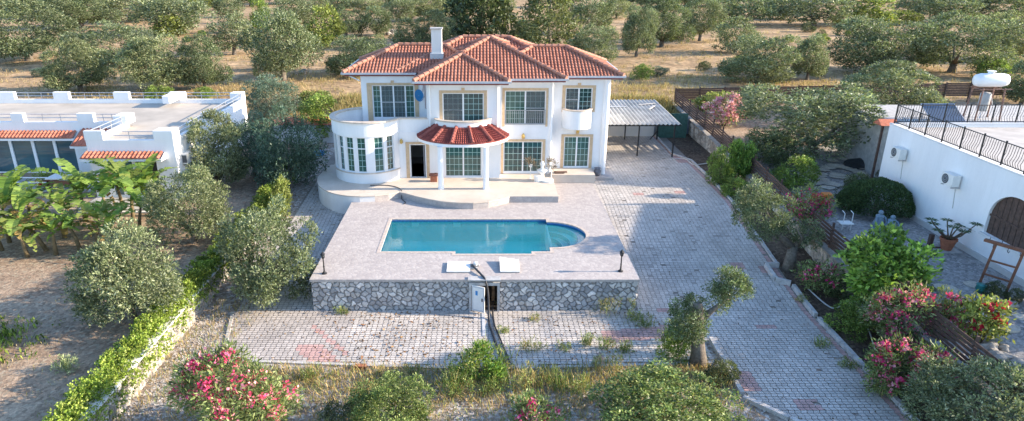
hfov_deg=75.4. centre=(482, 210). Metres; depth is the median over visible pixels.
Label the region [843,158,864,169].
black cover
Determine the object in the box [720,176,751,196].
green bush
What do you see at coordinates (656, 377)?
myrtle bush
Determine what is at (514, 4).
olive tree
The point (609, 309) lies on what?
weed clump
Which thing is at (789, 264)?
olive tree
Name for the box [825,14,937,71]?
olive tree
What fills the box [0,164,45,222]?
banana plant
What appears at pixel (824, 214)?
oleander bush
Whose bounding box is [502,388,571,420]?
oleander bush
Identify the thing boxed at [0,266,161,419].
thin grass
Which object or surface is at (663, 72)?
scrub bush
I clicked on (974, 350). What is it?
slat fence
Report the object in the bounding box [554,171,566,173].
door mats
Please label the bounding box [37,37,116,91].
olive tree
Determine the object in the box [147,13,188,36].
green bush
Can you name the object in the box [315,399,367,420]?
dark bush
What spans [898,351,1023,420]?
olive tree
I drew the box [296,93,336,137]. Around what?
green bush
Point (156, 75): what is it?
olive tree
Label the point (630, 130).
carport wall
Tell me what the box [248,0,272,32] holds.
green bush
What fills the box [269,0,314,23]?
olive tree
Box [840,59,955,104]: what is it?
olive tree
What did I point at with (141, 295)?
olive tree
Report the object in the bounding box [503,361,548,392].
weed clump
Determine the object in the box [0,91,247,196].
flat roofed house
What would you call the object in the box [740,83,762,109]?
dark bush
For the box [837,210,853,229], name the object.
white step
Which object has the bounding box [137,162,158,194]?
doorway
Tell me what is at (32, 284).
ground
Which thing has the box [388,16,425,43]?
olive tree
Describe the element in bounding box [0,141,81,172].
window
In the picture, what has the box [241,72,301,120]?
olive tree
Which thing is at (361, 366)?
loose brick
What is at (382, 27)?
olive tree
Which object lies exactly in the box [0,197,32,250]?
banana plant
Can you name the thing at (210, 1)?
green bush
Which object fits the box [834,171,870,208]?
dark bush
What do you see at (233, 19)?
olive tree
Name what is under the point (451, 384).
weed clump
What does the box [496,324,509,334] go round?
weed clump
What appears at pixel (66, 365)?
weed clump
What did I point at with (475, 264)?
pump fitting
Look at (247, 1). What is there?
olive tree
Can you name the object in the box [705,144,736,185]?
green bush
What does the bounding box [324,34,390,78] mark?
olive tree
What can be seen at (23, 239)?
banana plant
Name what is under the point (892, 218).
statue
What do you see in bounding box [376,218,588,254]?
swimming pool
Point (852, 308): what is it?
green bush
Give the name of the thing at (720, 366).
dark bush
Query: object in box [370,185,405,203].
hose
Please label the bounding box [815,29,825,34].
scrub bush
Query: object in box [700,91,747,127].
oleander bush
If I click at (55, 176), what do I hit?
garden table
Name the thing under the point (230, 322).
kerb
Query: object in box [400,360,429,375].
weed clump
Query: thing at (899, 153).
air conditioner
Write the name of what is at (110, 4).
olive tree
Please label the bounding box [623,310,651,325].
weed clump
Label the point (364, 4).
olive tree
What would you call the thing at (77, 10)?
olive tree
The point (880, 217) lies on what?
statue
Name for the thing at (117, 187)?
banana plant
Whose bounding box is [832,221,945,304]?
citrus tree
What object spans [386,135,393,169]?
window
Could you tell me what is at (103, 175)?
banana plant
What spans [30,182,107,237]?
banana plant
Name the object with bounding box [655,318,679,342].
weed clump
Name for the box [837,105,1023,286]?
neighbour house
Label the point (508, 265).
hatch lid
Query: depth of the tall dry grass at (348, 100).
53.45 m
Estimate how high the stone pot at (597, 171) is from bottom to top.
0.500 m
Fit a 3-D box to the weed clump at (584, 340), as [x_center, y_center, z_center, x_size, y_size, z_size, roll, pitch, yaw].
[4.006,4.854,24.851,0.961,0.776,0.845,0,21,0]
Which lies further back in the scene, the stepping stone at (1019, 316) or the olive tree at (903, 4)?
the olive tree at (903, 4)
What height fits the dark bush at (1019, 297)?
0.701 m
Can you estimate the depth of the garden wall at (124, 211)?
35.62 m
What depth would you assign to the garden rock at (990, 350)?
21.70 m
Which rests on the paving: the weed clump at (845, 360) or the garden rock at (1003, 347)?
the weed clump at (845, 360)
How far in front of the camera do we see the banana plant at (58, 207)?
31.10 m
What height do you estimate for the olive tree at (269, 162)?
5.435 m
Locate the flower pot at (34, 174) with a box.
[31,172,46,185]
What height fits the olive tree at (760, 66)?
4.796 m
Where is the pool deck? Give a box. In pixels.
[309,183,639,281]
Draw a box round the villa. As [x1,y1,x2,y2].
[329,27,625,189]
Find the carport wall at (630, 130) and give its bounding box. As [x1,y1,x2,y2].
[607,124,653,135]
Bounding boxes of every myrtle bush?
[346,369,437,420]
[585,357,750,420]
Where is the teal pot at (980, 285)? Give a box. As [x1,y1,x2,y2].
[975,282,987,293]
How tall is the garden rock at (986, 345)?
0.419 m
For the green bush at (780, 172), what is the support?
on the ground at (32, 284)
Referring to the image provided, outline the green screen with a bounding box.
[656,113,687,137]
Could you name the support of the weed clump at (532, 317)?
on the paving
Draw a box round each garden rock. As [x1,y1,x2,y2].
[980,341,998,350]
[985,348,994,355]
[989,350,1017,362]
[998,343,1008,351]
[1008,358,1023,367]
[1010,300,1019,307]
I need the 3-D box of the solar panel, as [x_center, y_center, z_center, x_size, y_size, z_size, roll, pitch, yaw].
[25.550,-5.364,36.710,1.900,0.910,1.300,0,21,0]
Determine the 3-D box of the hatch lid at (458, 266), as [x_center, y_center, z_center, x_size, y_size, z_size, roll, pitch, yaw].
[-1.010,2.385,27.924,0.980,0.072,1.000,0,21,0]
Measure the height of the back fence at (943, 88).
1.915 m
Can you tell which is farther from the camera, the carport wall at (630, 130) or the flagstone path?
the carport wall at (630, 130)
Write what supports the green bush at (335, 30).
on the ground at (32, 284)
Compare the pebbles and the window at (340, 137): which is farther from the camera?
the window at (340, 137)
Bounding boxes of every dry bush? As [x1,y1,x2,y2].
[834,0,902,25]
[890,9,924,24]
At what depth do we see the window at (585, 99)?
38.38 m
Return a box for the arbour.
[979,237,1023,294]
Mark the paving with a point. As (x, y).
(631, 233)
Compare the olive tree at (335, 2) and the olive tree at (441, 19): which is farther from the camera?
the olive tree at (335, 2)
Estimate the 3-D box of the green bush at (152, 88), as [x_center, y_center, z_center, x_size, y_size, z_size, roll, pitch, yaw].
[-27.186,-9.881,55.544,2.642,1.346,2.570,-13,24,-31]
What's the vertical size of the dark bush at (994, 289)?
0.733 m
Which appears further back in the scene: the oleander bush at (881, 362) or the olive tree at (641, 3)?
the olive tree at (641, 3)
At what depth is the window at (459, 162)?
38.22 m
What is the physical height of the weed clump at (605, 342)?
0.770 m
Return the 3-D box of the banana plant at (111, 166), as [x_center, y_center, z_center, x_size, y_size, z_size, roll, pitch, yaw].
[-18.211,-1.077,34.273,3.953,3.441,3.980,-8,22,-21]
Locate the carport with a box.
[608,99,680,156]
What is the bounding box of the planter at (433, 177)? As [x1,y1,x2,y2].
[429,173,437,181]
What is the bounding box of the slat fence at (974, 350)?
[675,89,1023,406]
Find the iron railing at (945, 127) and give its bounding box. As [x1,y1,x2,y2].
[894,104,1023,173]
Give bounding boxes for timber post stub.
[927,234,940,249]
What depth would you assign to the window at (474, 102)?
36.99 m
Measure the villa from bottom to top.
8.720 m
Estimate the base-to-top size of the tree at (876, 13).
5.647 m
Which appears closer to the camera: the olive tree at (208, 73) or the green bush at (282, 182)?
the green bush at (282, 182)
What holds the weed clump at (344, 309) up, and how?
on the paving
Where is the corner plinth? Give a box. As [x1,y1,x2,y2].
[595,170,612,180]
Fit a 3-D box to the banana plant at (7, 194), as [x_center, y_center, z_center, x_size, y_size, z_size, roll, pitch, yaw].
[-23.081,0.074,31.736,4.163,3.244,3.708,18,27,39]
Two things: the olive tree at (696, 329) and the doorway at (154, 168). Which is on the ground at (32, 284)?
the olive tree at (696, 329)
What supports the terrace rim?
on the terrace
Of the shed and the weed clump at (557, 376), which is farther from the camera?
the shed
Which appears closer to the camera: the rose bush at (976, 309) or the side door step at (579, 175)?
the rose bush at (976, 309)
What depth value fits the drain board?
26.24 m
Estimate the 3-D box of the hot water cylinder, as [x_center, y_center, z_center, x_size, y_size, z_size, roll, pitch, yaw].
[28.276,-5.864,37.127,0.844,1.547,0.536,13,24,31]
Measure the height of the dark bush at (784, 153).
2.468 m
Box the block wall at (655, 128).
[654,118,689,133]
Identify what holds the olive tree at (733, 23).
on the ground at (32, 284)
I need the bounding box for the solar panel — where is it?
[920,103,965,120]
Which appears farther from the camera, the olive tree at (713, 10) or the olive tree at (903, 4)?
the olive tree at (903, 4)
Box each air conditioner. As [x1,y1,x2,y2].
[181,150,193,163]
[890,146,907,178]
[940,171,961,207]
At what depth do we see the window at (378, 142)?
37.12 m
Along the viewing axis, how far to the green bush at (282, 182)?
35.39 m
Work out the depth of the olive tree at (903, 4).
149.24 m
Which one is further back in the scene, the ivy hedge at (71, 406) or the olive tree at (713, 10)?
the olive tree at (713, 10)
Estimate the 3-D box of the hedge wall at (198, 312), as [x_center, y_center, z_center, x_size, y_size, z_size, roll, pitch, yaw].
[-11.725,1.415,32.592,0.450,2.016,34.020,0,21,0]
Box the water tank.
[963,70,1012,120]
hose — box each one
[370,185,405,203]
[471,264,505,361]
[492,306,510,362]
[507,368,516,418]
[673,158,706,164]
[808,289,874,348]
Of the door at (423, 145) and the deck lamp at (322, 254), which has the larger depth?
the door at (423, 145)
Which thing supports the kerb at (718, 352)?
on the ground at (32, 284)
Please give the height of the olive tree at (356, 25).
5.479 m
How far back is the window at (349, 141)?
37.12 m
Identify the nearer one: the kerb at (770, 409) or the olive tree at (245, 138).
the kerb at (770, 409)
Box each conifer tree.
[430,0,525,37]
[516,0,584,45]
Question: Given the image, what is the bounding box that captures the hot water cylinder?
[976,92,993,119]
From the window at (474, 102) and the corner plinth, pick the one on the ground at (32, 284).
the corner plinth
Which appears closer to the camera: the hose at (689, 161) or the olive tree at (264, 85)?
the hose at (689, 161)
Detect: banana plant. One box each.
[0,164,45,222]
[0,170,48,242]
[0,185,59,250]
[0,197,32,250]
[0,216,47,257]
[4,181,54,224]
[11,209,91,255]
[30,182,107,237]
[31,158,119,218]
[36,203,96,249]
[57,162,151,216]
[62,179,133,245]
[83,206,139,247]
[85,155,168,220]
[85,159,151,210]
[99,179,183,229]
[112,153,176,212]
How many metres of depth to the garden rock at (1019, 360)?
21.00 m
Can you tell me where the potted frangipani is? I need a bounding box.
[923,217,983,253]
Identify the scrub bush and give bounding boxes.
[30,68,43,76]
[107,64,118,69]
[628,63,656,79]
[653,66,669,76]
[695,61,711,70]
[783,35,794,41]
[800,21,816,31]
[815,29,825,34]
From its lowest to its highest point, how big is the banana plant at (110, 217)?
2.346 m
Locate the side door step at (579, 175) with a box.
[552,168,594,183]
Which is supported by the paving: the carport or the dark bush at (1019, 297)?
the carport
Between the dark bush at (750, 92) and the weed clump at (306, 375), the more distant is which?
the dark bush at (750, 92)
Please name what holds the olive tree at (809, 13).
on the ground at (32, 284)
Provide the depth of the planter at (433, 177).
37.64 m
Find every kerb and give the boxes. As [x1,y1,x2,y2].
[225,312,233,345]
[229,359,713,370]
[655,135,777,261]
[709,337,744,396]
[742,395,801,420]
[764,262,790,286]
[791,284,817,316]
[817,317,919,420]
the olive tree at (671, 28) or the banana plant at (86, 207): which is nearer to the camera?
the banana plant at (86, 207)
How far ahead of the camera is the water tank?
36.58 m
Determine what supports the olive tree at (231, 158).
on the ground at (32, 284)
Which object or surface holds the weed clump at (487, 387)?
on the ground at (32, 284)
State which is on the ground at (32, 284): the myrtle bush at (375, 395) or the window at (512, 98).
the myrtle bush at (375, 395)
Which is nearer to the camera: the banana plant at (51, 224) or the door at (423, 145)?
the banana plant at (51, 224)
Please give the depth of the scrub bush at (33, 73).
65.92 m
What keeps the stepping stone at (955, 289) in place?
on the ground at (32, 284)
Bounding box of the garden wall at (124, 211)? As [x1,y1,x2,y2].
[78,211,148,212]
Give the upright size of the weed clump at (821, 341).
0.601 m
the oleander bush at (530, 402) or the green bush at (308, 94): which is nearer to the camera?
the oleander bush at (530, 402)
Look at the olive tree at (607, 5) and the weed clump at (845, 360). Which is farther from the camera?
the olive tree at (607, 5)
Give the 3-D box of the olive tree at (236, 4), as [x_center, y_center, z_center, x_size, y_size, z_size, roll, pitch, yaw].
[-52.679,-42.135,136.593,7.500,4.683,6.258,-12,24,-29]
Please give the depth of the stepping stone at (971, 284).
26.08 m
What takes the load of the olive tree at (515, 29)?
on the ground at (32, 284)
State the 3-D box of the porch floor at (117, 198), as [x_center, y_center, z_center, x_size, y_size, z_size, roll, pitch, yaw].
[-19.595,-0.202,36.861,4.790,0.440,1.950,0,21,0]
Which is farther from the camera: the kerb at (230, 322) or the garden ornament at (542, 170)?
the garden ornament at (542, 170)
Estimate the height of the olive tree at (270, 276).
4.267 m
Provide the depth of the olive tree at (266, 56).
62.35 m
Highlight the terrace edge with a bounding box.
[318,185,558,213]
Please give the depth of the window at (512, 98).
37.85 m
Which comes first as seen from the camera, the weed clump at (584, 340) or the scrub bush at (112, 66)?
the weed clump at (584, 340)
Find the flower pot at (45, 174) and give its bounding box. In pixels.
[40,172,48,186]
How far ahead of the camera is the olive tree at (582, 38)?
73.08 m
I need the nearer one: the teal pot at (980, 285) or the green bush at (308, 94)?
the teal pot at (980, 285)
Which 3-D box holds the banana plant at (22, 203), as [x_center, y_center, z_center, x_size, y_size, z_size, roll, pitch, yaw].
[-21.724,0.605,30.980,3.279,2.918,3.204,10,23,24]
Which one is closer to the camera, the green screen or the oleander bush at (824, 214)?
the oleander bush at (824, 214)
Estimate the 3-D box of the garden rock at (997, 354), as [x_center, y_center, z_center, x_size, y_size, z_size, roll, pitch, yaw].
[16.899,4.779,21.474,0.876,0.391,0.497,0,21,0]
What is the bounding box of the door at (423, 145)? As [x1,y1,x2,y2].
[423,145,425,175]
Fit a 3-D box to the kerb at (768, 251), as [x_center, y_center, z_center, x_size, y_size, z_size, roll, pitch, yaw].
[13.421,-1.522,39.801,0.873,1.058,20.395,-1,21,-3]
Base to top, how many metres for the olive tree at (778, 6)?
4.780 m
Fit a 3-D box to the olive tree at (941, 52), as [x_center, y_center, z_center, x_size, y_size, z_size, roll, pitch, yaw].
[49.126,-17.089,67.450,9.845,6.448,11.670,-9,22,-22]
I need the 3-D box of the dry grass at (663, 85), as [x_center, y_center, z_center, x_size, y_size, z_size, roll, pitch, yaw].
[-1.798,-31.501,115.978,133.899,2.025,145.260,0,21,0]
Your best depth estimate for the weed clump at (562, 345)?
24.69 m
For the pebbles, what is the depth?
22.37 m
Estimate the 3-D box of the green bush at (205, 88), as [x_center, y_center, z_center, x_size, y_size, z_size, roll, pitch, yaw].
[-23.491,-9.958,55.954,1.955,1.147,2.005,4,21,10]
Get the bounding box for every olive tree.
[0,0,79,60]
[14,0,54,16]
[36,0,125,27]
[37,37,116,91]
[56,18,162,66]
[58,216,185,329]
[90,0,165,21]
[111,31,196,89]
[125,0,215,36]
[139,161,235,247]
[176,33,234,87]
[185,108,250,188]
[201,10,259,54]
[210,0,246,17]
[212,193,321,307]
[225,109,277,176]
[236,6,325,80]
[237,0,266,5]
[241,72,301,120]
[250,102,329,188]
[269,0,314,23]
[297,0,333,14]
[324,0,360,10]
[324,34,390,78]
[329,1,366,36]
[349,0,383,11]
[357,4,393,35]
[380,0,416,21]
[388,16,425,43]
[408,0,451,18]
[413,8,457,42]
[484,0,517,11]
[509,18,538,38]
[563,0,619,30]
[566,23,620,62]
[601,0,632,18]
[620,2,661,56]
[622,0,643,4]
[629,0,683,5]
[635,0,697,46]
[663,264,756,369]
[676,0,729,40]
[677,0,705,6]
[709,15,766,52]
[715,0,777,24]
[716,33,804,86]
[730,172,826,272]
[734,80,887,161]
[764,0,813,19]
[776,0,861,25]
[789,32,830,79]
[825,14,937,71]
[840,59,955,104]
[888,0,947,12]
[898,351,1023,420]
[900,8,1023,72]
[906,0,988,21]
[964,0,1023,18]
[977,9,1023,56]
[994,54,1023,104]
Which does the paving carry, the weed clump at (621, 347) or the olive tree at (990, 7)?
the weed clump at (621, 347)
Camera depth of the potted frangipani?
28.83 m
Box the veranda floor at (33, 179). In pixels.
[0,178,93,191]
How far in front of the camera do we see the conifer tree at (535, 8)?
85.08 m
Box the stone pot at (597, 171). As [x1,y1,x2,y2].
[594,167,600,175]
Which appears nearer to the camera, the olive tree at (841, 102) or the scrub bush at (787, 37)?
the olive tree at (841, 102)
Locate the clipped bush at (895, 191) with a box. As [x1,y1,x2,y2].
[835,176,915,218]
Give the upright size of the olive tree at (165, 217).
4.263 m
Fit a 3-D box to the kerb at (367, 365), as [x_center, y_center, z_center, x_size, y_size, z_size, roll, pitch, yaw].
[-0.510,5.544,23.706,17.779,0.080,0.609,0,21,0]
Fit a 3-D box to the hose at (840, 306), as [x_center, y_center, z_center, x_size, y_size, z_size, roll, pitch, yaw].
[14.727,4.452,26.113,1.264,0.330,5.570,0,21,0]
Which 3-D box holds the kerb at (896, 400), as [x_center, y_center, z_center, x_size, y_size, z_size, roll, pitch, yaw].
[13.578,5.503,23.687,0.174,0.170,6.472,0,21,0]
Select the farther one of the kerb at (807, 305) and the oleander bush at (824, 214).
the oleander bush at (824, 214)
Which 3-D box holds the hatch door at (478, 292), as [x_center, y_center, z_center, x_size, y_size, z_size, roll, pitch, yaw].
[-0.184,3.617,26.984,0.560,1.160,0.070,9,22,22]
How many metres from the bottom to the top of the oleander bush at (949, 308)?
3.098 m
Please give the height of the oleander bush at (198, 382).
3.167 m
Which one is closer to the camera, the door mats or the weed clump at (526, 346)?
the weed clump at (526, 346)
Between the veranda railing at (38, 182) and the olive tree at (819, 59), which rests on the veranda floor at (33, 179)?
the veranda railing at (38, 182)
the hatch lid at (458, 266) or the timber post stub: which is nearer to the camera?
the hatch lid at (458, 266)
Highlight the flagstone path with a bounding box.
[777,153,864,189]
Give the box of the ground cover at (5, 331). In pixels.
[0,314,60,363]
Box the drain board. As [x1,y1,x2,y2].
[482,313,485,335]
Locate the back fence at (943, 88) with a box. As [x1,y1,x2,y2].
[674,82,1023,101]
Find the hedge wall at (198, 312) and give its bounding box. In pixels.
[76,137,322,420]
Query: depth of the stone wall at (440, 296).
27.19 m
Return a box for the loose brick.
[354,363,365,369]
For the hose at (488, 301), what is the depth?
26.79 m
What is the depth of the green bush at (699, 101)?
51.78 m
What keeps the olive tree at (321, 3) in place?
on the ground at (32, 284)
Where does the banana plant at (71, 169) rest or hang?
on the ground at (32, 284)
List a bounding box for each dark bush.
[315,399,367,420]
[700,357,741,388]
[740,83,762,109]
[751,130,806,170]
[826,276,853,300]
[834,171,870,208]
[978,280,1008,297]
[1004,287,1023,302]
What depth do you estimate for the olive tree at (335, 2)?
153.91 m
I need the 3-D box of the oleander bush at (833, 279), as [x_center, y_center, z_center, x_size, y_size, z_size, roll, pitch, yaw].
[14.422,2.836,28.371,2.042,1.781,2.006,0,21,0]
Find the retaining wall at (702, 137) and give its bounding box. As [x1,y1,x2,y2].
[673,103,1018,420]
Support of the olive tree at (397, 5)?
on the ground at (32, 284)
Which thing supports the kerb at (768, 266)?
on the ground at (32, 284)
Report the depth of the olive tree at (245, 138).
39.83 m
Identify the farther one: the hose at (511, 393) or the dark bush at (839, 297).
the dark bush at (839, 297)
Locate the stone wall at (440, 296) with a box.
[311,276,638,312]
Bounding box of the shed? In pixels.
[268,117,333,143]
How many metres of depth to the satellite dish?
38.86 m
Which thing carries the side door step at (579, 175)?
on the ground at (32, 284)
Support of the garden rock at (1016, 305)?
on the ground at (32, 284)
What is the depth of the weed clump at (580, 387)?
22.01 m
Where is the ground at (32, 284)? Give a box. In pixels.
[0,0,1023,420]
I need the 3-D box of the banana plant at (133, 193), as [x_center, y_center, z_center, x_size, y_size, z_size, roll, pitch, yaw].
[-16.537,-0.050,32.416,3.754,2.956,3.909,0,21,0]
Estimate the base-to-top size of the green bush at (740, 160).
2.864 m
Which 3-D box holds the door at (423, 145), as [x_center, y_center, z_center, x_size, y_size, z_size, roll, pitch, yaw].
[-3.420,-3.024,38.669,0.100,1.910,0.680,0,21,0]
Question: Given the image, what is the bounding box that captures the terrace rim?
[317,165,509,203]
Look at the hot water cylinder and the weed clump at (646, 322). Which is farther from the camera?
the hot water cylinder
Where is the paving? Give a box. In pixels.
[208,136,907,420]
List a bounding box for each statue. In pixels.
[870,210,887,230]
[885,215,899,234]
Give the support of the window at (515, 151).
in the villa
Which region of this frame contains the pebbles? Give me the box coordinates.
[120,306,742,420]
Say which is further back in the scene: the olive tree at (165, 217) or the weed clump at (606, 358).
the olive tree at (165, 217)
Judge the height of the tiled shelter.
4.050 m
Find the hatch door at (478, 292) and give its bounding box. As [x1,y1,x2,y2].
[472,285,484,312]
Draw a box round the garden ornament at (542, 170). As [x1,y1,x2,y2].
[522,155,558,182]
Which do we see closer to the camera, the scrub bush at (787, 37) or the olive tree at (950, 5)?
the scrub bush at (787, 37)
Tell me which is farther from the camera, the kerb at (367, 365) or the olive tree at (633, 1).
the olive tree at (633, 1)
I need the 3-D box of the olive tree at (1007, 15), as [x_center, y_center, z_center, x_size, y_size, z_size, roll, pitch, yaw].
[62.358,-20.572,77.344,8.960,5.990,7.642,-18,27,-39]
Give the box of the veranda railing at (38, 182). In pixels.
[17,177,90,189]
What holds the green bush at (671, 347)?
on the ground at (32, 284)
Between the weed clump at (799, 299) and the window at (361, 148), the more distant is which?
the window at (361, 148)
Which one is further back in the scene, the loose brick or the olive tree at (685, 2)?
the olive tree at (685, 2)
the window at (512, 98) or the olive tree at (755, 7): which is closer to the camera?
the window at (512, 98)
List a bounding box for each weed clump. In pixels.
[50,350,83,374]
[298,364,321,384]
[332,304,347,315]
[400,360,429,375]
[434,356,475,396]
[477,373,514,397]
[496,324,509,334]
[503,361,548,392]
[519,334,548,354]
[529,312,541,322]
[544,365,571,393]
[555,339,572,351]
[563,371,594,399]
[577,329,599,348]
[589,295,642,319]
[592,349,627,373]
[595,334,615,350]
[616,339,634,353]
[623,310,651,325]
[635,313,658,328]
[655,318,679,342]
[793,293,809,302]
[811,335,831,350]
[837,356,860,368]
[860,374,899,399]
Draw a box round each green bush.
[142,85,174,98]
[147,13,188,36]
[181,0,226,7]
[191,86,218,98]
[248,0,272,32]
[269,173,293,216]
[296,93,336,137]
[297,90,333,106]
[305,1,346,47]
[655,322,690,365]
[688,90,730,110]
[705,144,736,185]
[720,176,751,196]
[722,138,758,180]
[769,154,821,190]
[802,148,815,164]
[821,295,885,342]
[969,58,1013,76]
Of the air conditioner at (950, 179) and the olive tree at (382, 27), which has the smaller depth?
the air conditioner at (950, 179)
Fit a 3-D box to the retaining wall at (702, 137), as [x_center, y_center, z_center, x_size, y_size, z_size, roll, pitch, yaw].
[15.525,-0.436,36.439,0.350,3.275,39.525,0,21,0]
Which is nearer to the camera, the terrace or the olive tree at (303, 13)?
the terrace
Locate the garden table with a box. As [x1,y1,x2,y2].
[45,173,80,191]
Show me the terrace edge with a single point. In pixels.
(335, 203)
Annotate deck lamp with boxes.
[320,251,326,274]
[618,249,624,271]
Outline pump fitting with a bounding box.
[470,262,478,268]
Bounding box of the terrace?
[320,163,557,201]
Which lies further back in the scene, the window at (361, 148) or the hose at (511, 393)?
the window at (361, 148)
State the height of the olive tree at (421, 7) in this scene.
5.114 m
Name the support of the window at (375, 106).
in the villa
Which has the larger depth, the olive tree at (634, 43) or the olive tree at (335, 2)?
the olive tree at (335, 2)
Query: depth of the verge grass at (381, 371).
22.62 m
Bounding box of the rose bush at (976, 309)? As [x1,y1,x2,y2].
[954,289,1016,343]
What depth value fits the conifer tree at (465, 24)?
90.65 m
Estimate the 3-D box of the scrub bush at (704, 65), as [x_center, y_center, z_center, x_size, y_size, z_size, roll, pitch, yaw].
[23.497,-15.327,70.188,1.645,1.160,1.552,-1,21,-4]
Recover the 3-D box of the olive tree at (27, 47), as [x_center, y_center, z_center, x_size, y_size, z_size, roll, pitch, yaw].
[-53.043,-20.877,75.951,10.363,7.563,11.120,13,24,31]
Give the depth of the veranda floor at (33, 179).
39.21 m
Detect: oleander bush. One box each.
[163,337,306,420]
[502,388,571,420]
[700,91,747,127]
[782,182,839,224]
[790,257,845,296]
[856,278,970,360]
[858,330,965,404]
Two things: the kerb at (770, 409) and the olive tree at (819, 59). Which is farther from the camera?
the olive tree at (819, 59)
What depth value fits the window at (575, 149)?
39.54 m
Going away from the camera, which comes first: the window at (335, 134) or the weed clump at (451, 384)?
the weed clump at (451, 384)
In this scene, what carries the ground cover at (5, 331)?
on the ground at (32, 284)
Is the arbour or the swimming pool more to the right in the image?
the arbour
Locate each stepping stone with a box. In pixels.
[932,283,958,293]
[963,281,976,287]
[1002,323,1020,332]
[1011,313,1023,319]
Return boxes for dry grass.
[0,15,1022,126]
[329,91,679,112]
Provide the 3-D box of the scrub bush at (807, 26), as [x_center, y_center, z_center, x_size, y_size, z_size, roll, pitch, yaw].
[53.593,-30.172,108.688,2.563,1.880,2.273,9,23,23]
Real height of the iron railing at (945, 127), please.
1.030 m
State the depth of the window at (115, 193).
37.62 m
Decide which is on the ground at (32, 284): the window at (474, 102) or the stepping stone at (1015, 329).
the stepping stone at (1015, 329)
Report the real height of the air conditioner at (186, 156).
0.580 m
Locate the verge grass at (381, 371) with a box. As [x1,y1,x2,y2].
[112,294,760,420]
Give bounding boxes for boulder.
[810,227,825,248]
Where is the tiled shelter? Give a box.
[870,119,896,177]
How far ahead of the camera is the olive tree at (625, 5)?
133.35 m
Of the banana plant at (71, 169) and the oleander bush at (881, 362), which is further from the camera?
the banana plant at (71, 169)
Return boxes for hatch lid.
[447,261,470,272]
[500,257,519,272]
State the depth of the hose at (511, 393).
22.15 m
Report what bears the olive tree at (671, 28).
on the ground at (32, 284)
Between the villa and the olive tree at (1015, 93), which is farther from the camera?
the olive tree at (1015, 93)
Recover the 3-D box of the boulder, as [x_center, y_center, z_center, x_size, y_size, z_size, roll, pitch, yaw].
[15.655,1.413,30.843,0.627,1.451,0.741,0,21,0]
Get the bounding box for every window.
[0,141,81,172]
[108,162,141,195]
[335,134,338,166]
[339,136,344,169]
[346,137,354,171]
[356,138,366,171]
[366,80,418,120]
[374,137,384,171]
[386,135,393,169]
[439,88,486,120]
[445,147,481,176]
[501,138,545,173]
[502,88,548,126]
[560,133,592,167]
[562,83,595,111]
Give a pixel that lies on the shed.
(329, 139)
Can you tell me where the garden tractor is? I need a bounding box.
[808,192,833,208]
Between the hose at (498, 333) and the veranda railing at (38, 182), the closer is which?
the hose at (498, 333)
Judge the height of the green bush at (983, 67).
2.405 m
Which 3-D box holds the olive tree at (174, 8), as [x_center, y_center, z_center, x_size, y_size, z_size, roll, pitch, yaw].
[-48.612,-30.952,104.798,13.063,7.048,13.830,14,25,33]
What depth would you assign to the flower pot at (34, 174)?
39.21 m
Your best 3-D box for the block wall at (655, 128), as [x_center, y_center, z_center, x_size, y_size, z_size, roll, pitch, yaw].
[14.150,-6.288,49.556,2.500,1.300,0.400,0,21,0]
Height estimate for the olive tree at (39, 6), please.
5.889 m
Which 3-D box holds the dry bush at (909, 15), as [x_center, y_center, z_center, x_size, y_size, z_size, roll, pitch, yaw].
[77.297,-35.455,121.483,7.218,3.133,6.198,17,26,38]
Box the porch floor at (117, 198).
[78,197,179,210]
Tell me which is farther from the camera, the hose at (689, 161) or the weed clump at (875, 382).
the hose at (689, 161)
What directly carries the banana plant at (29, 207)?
on the ground at (32, 284)
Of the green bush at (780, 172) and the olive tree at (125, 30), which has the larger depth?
the olive tree at (125, 30)
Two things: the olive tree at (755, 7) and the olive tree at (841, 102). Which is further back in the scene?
the olive tree at (755, 7)
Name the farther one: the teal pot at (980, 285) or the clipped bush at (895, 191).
the clipped bush at (895, 191)
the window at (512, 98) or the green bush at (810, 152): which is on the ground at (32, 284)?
the green bush at (810, 152)
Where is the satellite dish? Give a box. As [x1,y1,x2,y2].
[415,89,424,101]
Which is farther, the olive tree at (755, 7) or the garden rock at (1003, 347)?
the olive tree at (755, 7)
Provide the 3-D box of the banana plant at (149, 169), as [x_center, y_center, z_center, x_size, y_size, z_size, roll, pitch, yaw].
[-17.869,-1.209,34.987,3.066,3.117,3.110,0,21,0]
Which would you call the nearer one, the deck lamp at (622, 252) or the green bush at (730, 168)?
the deck lamp at (622, 252)
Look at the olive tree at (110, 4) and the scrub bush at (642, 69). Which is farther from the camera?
the olive tree at (110, 4)
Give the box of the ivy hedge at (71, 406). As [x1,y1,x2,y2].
[42,165,301,420]

